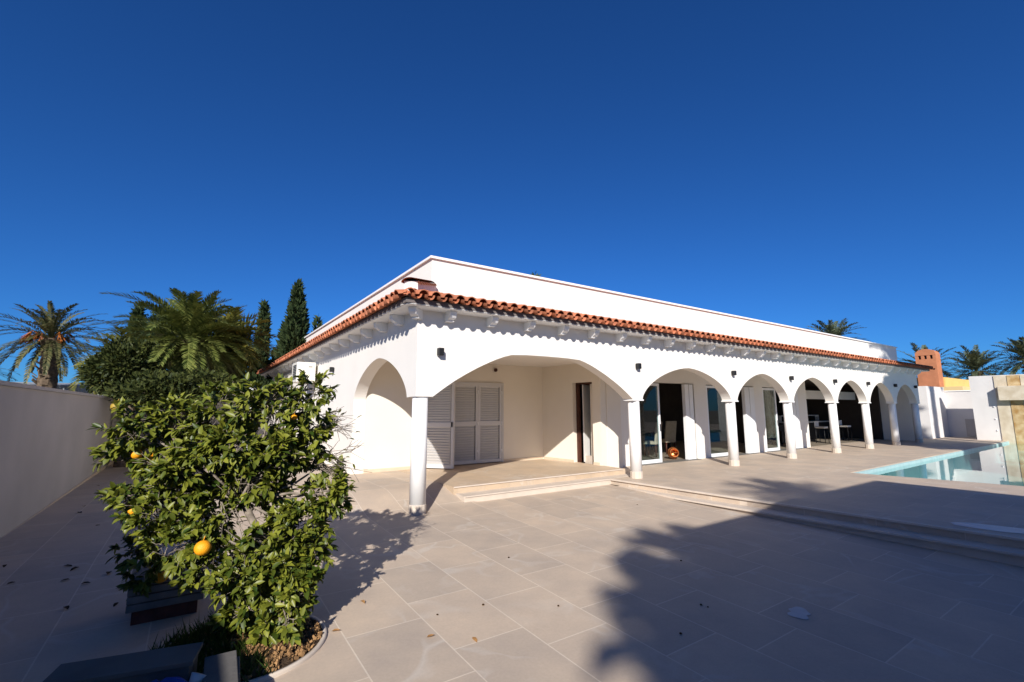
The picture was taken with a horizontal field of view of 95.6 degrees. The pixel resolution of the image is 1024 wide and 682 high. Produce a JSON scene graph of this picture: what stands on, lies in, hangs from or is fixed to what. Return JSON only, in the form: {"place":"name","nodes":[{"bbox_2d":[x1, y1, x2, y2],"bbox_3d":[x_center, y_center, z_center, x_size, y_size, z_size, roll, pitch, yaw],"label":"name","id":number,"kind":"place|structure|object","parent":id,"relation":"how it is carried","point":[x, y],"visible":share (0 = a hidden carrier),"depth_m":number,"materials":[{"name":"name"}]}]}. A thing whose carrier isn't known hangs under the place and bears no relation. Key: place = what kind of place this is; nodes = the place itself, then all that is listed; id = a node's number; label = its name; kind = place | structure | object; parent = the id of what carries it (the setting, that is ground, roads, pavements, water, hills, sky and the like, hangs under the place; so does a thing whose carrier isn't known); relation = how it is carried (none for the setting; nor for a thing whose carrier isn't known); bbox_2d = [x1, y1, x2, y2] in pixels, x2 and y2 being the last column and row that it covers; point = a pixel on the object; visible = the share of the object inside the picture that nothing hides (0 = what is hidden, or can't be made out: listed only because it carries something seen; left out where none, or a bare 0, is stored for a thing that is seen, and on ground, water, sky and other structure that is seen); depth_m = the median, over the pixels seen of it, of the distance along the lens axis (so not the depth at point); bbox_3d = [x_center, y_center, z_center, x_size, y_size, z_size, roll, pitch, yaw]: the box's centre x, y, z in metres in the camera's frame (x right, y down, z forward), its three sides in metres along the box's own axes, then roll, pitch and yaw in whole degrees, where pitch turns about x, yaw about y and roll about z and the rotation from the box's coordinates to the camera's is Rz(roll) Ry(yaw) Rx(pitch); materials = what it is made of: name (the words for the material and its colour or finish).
{"place":"outdoors","nodes":[
{"label":"outdoors","id":0,"kind":"place"},
{"bbox_2d":[0,356,20,381],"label":"date palm","id":1,"kind":"object","parent":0,"point":[1,374],"visible":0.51,"depth_m":27.49,"materials":[{"name":"green plant"}]},
{"bbox_2d":[0,447,1023,681],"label":"terrace","id":2,"kind":"structure","parent":0,"point":[616,579],"depth_m":4.53,"materials":[{"name":"beige tile"}]},
{"bbox_2d":[0,380,282,537],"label":"garden wall","id":3,"kind":"structure","parent":2,"relation":"on","point":[47,438],"depth_m":7.83,"materials":[{"name":"white paint"}]},
{"bbox_2d":[43,642,239,681],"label":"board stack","id":4,"kind":"object","parent":2,"relation":"on","point":[160,664],"visible":0.91,"depth_m":2.83,"materials":[{"name":"grey"}]},
{"bbox_2d":[125,561,205,625],"bbox_3d":[-3.102,2.242,4.178,0.540,0.377,0.460,5,-10,-34],"label":"stone bench","id":5,"kind":"object","parent":2,"relation":"on","point":[163,601],"visible":0.46,"depth_m":3.98,"materials":[{"name":"grey stone"}]},
{"bbox_2d":[151,672,206,681],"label":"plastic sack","id":6,"kind":"object","parent":2,"relation":"on","point":[196,677],"visible":1,"depth_m":2.76,"materials":[{"name":"blue plastic"}]},
{"bbox_2d":[163,615,326,681],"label":"planting ring","id":7,"kind":"object","parent":2,"relation":"on","point":[293,665],"visible":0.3,"depth_m":3.33,"materials":[{"name":"stone"}]},
{"bbox_2d":[199,618,322,681],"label":"soil","id":8,"kind":"structure","parent":7,"relation":"in","point":[284,661],"depth_m":3.44,"materials":[{"name":"brown soil"}]},
{"bbox_2d":[147,611,276,681],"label":"weeds","id":9,"kind":"object","parent":8,"relation":"on","point":[197,633],"visible":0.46,"depth_m":3.43,"materials":[{"name":"green plant"}]},
{"bbox_2d":[87,369,371,647],"bbox_3d":[-2.493,1.350,4.074,2.281,2.212,1.123,-1,-8,9],"label":"citrus tree","id":10,"kind":"object","parent":8,"relation":"in","point":[265,572],"visible":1,"depth_m":3.90,"materials":[{"name":"green plant"}]},
{"bbox_2d":[171,614,322,680],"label":"bark chips","id":11,"kind":"object","parent":8,"relation":"on","point":[300,651],"visible":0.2,"depth_m":3.46,"materials":[{"name":"brown wood"}]},
{"bbox_2d":[398,459,624,494],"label":"porch floor","id":12,"kind":"structure","parent":2,"relation":"on","point":[469,474],"depth_m":10.78,"materials":[{"name":"tile"}]},
{"bbox_2d":[455,474,1023,566],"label":"steps","id":13,"kind":"structure","parent":2,"relation":"on","point":[1001,558],"depth_m":7.23,"materials":[{"name":"stone"}]},
{"bbox_2d":[454,469,1023,556],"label":"step edging","id":14,"kind":"object","parent":13,"relation":"on","point":[891,533],"visible":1,"depth_m":7.24,"materials":[{"name":"stone"}]},
{"bbox_2d":[787,606,810,619],"bbox_3d":[2.629,2.485,4.250,0.177,0.005,0.273,-6,-10,37],"label":"plaster stain","id":15,"kind":"object","parent":2,"relation":"on","point":[799,612],"visible":1,"depth_m":4.23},
{"bbox_2d":[0,0,1023,382],"label":"sky","id":16,"kind":"structure","parent":0,"point":[795,163],"materials":[{"name":"blue"}]},
{"bbox_2d":[772,424,785,443],"bbox_3d":[12.479,4.259,21.275,2.150,0.818,0.850,5,-10,-34],"label":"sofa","id":17,"kind":"object","parent":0,"point":[781,429],"visible":0.25,"depth_m":20.59,"materials":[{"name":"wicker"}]},
{"bbox_2d":[611,437,1023,548],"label":"terrace","id":18,"kind":"structure","parent":0,"point":[823,477],"depth_m":9.46,"materials":[{"name":"beige tile"}]},
{"bbox_2d":[257,255,934,514],"bbox_3d":[4.969,3.010,25.497,32.036,5.803,23.092,5,-10,-34],"label":"villa","id":19,"kind":"object","parent":18,"relation":"on","point":[567,381],"visible":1,"depth_m":12.72,"materials":[{"name":"paint"}]},
{"bbox_2d":[292,362,316,383],"bbox_3d":[-6.420,0.993,14.369,0.623,0.610,0.858,5,-10,-34],"label":"air conditioner","id":20,"kind":"object","parent":19,"relation":"attached to","point":[309,368],"visible":0.73,"depth_m":14.06,"materials":[{"name":"white metal"}]},
{"bbox_2d":[437,348,443,355],"bbox_3d":[-1.252,0.190,8.114,0.100,0.134,0.115,5,-10,-34],"label":"wall lamp","id":21,"kind":"object","parent":19,"relation":"attached to","point":[440,351],"visible":1,"depth_m":8.07,"materials":[{"name":"black metal"}]},
{"bbox_2d":[582,385,591,461],"bbox_3d":[2.203,2.337,13.295,0.034,2.120,0.810,-5,-10,31],"label":"door","id":22,"kind":"structure","parent":19,"relation":"in","point":[585,388],"depth_m":13.13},
{"bbox_2d":[635,363,641,368],"bbox_3d":[2.988,0.595,10.973,0.100,0.134,0.115,5,-10,-34],"label":"wall lamp","id":23,"kind":"object","parent":19,"relation":"attached to","point":[638,366],"visible":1,"depth_m":10.93,"materials":[{"name":"black metal"}]},
{"bbox_2d":[642,383,661,463],"bbox_3d":[3.961,2.397,13.617,1.200,2.334,0.095,5,-10,-34],"label":"glass door","id":24,"kind":"structure","parent":19,"relation":"in","point":[653,384],"depth_m":13.88,"materials":[{"name":"white metal"}]},
{"bbox_2d":[643,422,661,456],"bbox_3d":[4.712,3.273,15.508,0.542,1.140,0.460,-6,-10,35],"label":"dining chair","id":25,"kind":"object","parent":19,"relation":"on","point":[654,442],"visible":0.65,"depth_m":15.27,"materials":[{"name":"beige fabric"}]},
{"bbox_2d":[641,429,670,448],"bbox_3d":[4.870,3.721,17.249,2.200,0.755,1.000,5,-10,-34],"label":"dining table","id":26,"kind":"object","parent":19,"relation":"on","point":[651,431],"visible":0.27,"depth_m":17.48,"materials":[{"name":"wood"}]},
{"bbox_2d":[658,421,676,453],"bbox_3d":[5.478,3.398,16.381,0.460,1.140,0.542,4,-9,-24],"label":"dining chair","id":27,"kind":"object","parent":19,"relation":"on","point":[670,431],"visible":0.77,"depth_m":16.20,"materials":[{"name":"beige fabric"}]},
{"bbox_2d":[667,447,678,458],"bbox_3d":[5.069,3.522,14.583,0.356,0.357,0.401,-2,-8,13],"label":"copper pot","id":28,"kind":"object","parent":19,"relation":"on","point":[672,452],"visible":1,"depth_m":14.55,"materials":[{"name":"orange metal"}]},
{"bbox_2d":[706,385,727,456],"bbox_3d":[6.960,2.686,15.660,1.280,2.334,0.060,5,-10,-34],"label":"glass door","id":29,"kind":"structure","parent":19,"relation":"in","point":[707,386],"depth_m":15.35,"materials":[{"name":"white metal"}]},
{"bbox_2d":[762,388,779,450],"bbox_3d":[9.780,2.953,17.540,0.980,2.334,0.095,5,-10,-34],"label":"glass door","id":30,"kind":"structure","parent":19,"relation":"in","point":[774,395],"depth_m":17.70,"materials":[{"name":"white metal"}]},
{"bbox_2d":[777,415,829,438],"bbox_3d":[15.116,4.439,23.932,4.200,1.204,0.670,5,-10,-34],"label":"dining table","id":31,"kind":"object","parent":19,"relation":"on","point":[813,433],"visible":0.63,"depth_m":24.11,"materials":[{"name":"wood"}]},
{"bbox_2d":[814,421,829,442],"bbox_3d":[14.148,4.159,21.191,0.401,0.980,0.410,5,-10,-34],"label":"bar stool","id":32,"kind":"object","parent":19,"relation":"on","point":[816,424],"visible":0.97,"depth_m":21.21,"materials":[{"name":"black metal"}]},
{"bbox_2d":[838,420,852,440],"bbox_3d":[16.214,4.356,22.584,0.401,0.980,0.410,5,-10,-34],"label":"bar stool","id":33,"kind":"object","parent":19,"relation":"on","point":[840,423],"visible":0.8,"depth_m":22.56,"materials":[{"name":"black metal"}]},
{"bbox_2d":[854,441,1008,473],"bbox_3d":[18.114,4.109,13.987,18.881,0.954,7.350,5,-10,-34],"label":"pool basin","id":34,"kind":"object","parent":18,"relation":"in","point":[915,461],"visible":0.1,"depth_m":14.73,"materials":[{"name":"tile"}]},
{"bbox_2d":[869,443,1023,485],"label":"pool water","id":35,"kind":"structure","parent":34,"relation":"in","point":[1003,464],"depth_m":13.10,"materials":[{"name":"teal liquid"}]},
{"bbox_2d":[918,386,976,438],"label":"boundary wall","id":36,"kind":"structure","parent":18,"relation":"on","point":[942,412],"depth_m":25.14,"materials":[{"name":"white paint"}]},
{"bbox_2d":[951,522,1023,533],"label":"puddle","id":37,"kind":"object","parent":18,"relation":"on","point":[997,528],"visible":1,"depth_m":6.23,"materials":[{"name":"blue liquid"}]},
{"bbox_2d":[968,374,1023,443],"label":"waterfall wall","id":38,"kind":"structure","parent":18,"relation":"on","point":[998,404],"depth_m":22.61,"materials":[{"name":"paint"}]},
{"label":"ground","id":39,"kind":"structure","parent":0,"visible":0},
{"bbox_2d":[0,300,114,388],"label":"date palm","id":40,"kind":"object","parent":39,"relation":"on","point":[48,351],"visible":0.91,"depth_m":23.50,"materials":[{"name":"green plant"}]},
{"bbox_2d":[16,382,102,395],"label":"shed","id":41,"kind":"structure","parent":39,"relation":"on","point":[63,386],"depth_m":25.28,"materials":[{"name":"white paint"}]},
{"bbox_2d":[58,326,169,394],"bbox_3d":[-15.908,2.473,18.747,3.899,5.846,3.870,5,-10,-34],"label":"date palm","id":42,"kind":"object","parent":39,"relation":"on","point":[110,337],"visible":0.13,"depth_m":18.07,"materials":[{"name":"green plant"}]},
{"bbox_2d":[75,336,165,467],"bbox_3d":[-11.889,2.231,14.087,2.336,4.957,2.059,5,-10,-34],"label":"pine tree","id":43,"kind":"object","parent":39,"relation":"on","point":[114,361],"visible":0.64,"depth_m":13.83,"materials":[{"name":"green plant"}]},
{"bbox_2d":[126,301,146,338],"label":"cypress tree","id":44,"kind":"object","parent":39,"relation":"on","point":[137,310],"visible":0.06,"depth_m":21.76,"materials":[{"name":"green plant"}]},
{"bbox_2d":[140,302,178,371],"bbox_3d":[-15.819,1.887,20.688,2.281,7.552,2.678,5,-10,-34],"label":"broadleaf tree","id":45,"kind":"object","parent":39,"relation":"on","point":[152,315],"visible":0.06,"depth_m":20.38,"materials":[{"name":"green plant"}]},
{"bbox_2d":[99,367,242,439],"bbox_3d":[-10.038,2.678,13.752,3.087,3.969,3.302,-3,-9,17],"label":"pine tree","id":46,"kind":"object","parent":39,"relation":"on","point":[140,384],"visible":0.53,"depth_m":13.05,"materials":[{"name":"green plant"}]},
{"bbox_2d":[82,287,269,458],"bbox_3d":[-11.517,1.588,16.161,5.428,6.840,5.114,5,-10,-34],"label":"date palm","id":47,"kind":"object","parent":39,"relation":"on","point":[190,318],"visible":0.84,"depth_m":15.80,"materials":[{"name":"green plant"}]},
{"bbox_2d":[202,305,280,401],"bbox_3d":[-11.541,2.028,18.826,3.676,6.728,3.743,5,-10,-34],"label":"fan palm","id":48,"kind":"object","parent":39,"relation":"on","point":[250,365],"visible":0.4,"depth_m":18.74,"materials":[{"name":"green plant"}]},
{"bbox_2d":[217,376,279,408],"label":"broadleaf tree","id":49,"kind":"object","parent":39,"relation":"on","point":[264,382],"visible":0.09,"depth_m":17.75,"materials":[{"name":"green plant"}]},
{"bbox_2d":[250,298,272,378],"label":"cypress tree","id":50,"kind":"object","parent":39,"relation":"on","point":[264,312],"visible":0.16,"depth_m":25.62,"materials":[{"name":"green plant"}]},
{"bbox_2d":[275,320,284,346],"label":"cypress tree","id":51,"kind":"object","parent":39,"relation":"on","point":[280,328],"depth_m":24.74,"materials":[{"name":"green plant"}]},
{"bbox_2d":[261,278,309,382],"bbox_3d":[-11.034,1.371,23.424,2.842,9.329,2.487,2,-8,-12],"label":"cypress tree","id":52,"kind":"object","parent":39,"relation":"on","point":[295,328],"visible":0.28,"depth_m":23.25,"materials":[{"name":"green plant"}]},
{"bbox_2d":[311,314,322,331],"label":"cypress tree","id":53,"kind":"object","parent":39,"relation":"on","point":[315,321],"visible":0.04,"depth_m":29.81,"materials":[{"name":"green plant"}]},
{"bbox_2d":[807,318,867,340],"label":"date palm","id":54,"kind":"object","parent":39,"relation":"on","point":[832,328],"visible":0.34,"depth_m":44.39,"materials":[{"name":"green plant"}]},
{"bbox_2d":[897,342,960,377],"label":"date palm","id":55,"kind":"object","parent":39,"relation":"on","point":[915,348],"visible":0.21,"depth_m":45.56,"materials":[{"name":"green plant"}]},
{"bbox_2d":[915,349,969,390],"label":"neighbour house","id":56,"kind":"structure","parent":39,"relation":"on","point":[935,377],"depth_m":30.90,"materials":[{"name":"paint"}]},
{"bbox_2d":[941,344,1019,379],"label":"date palm","id":57,"kind":"object","parent":39,"relation":"on","point":[975,360],"visible":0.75,"depth_m":41.67,"materials":[{"name":"green plant"}]},
{"bbox_2d":[985,336,1023,374],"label":"date palm","id":58,"kind":"object","parent":39,"relation":"on","point":[1018,345],"visible":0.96,"depth_m":39.99,"materials":[{"name":"green plant"}]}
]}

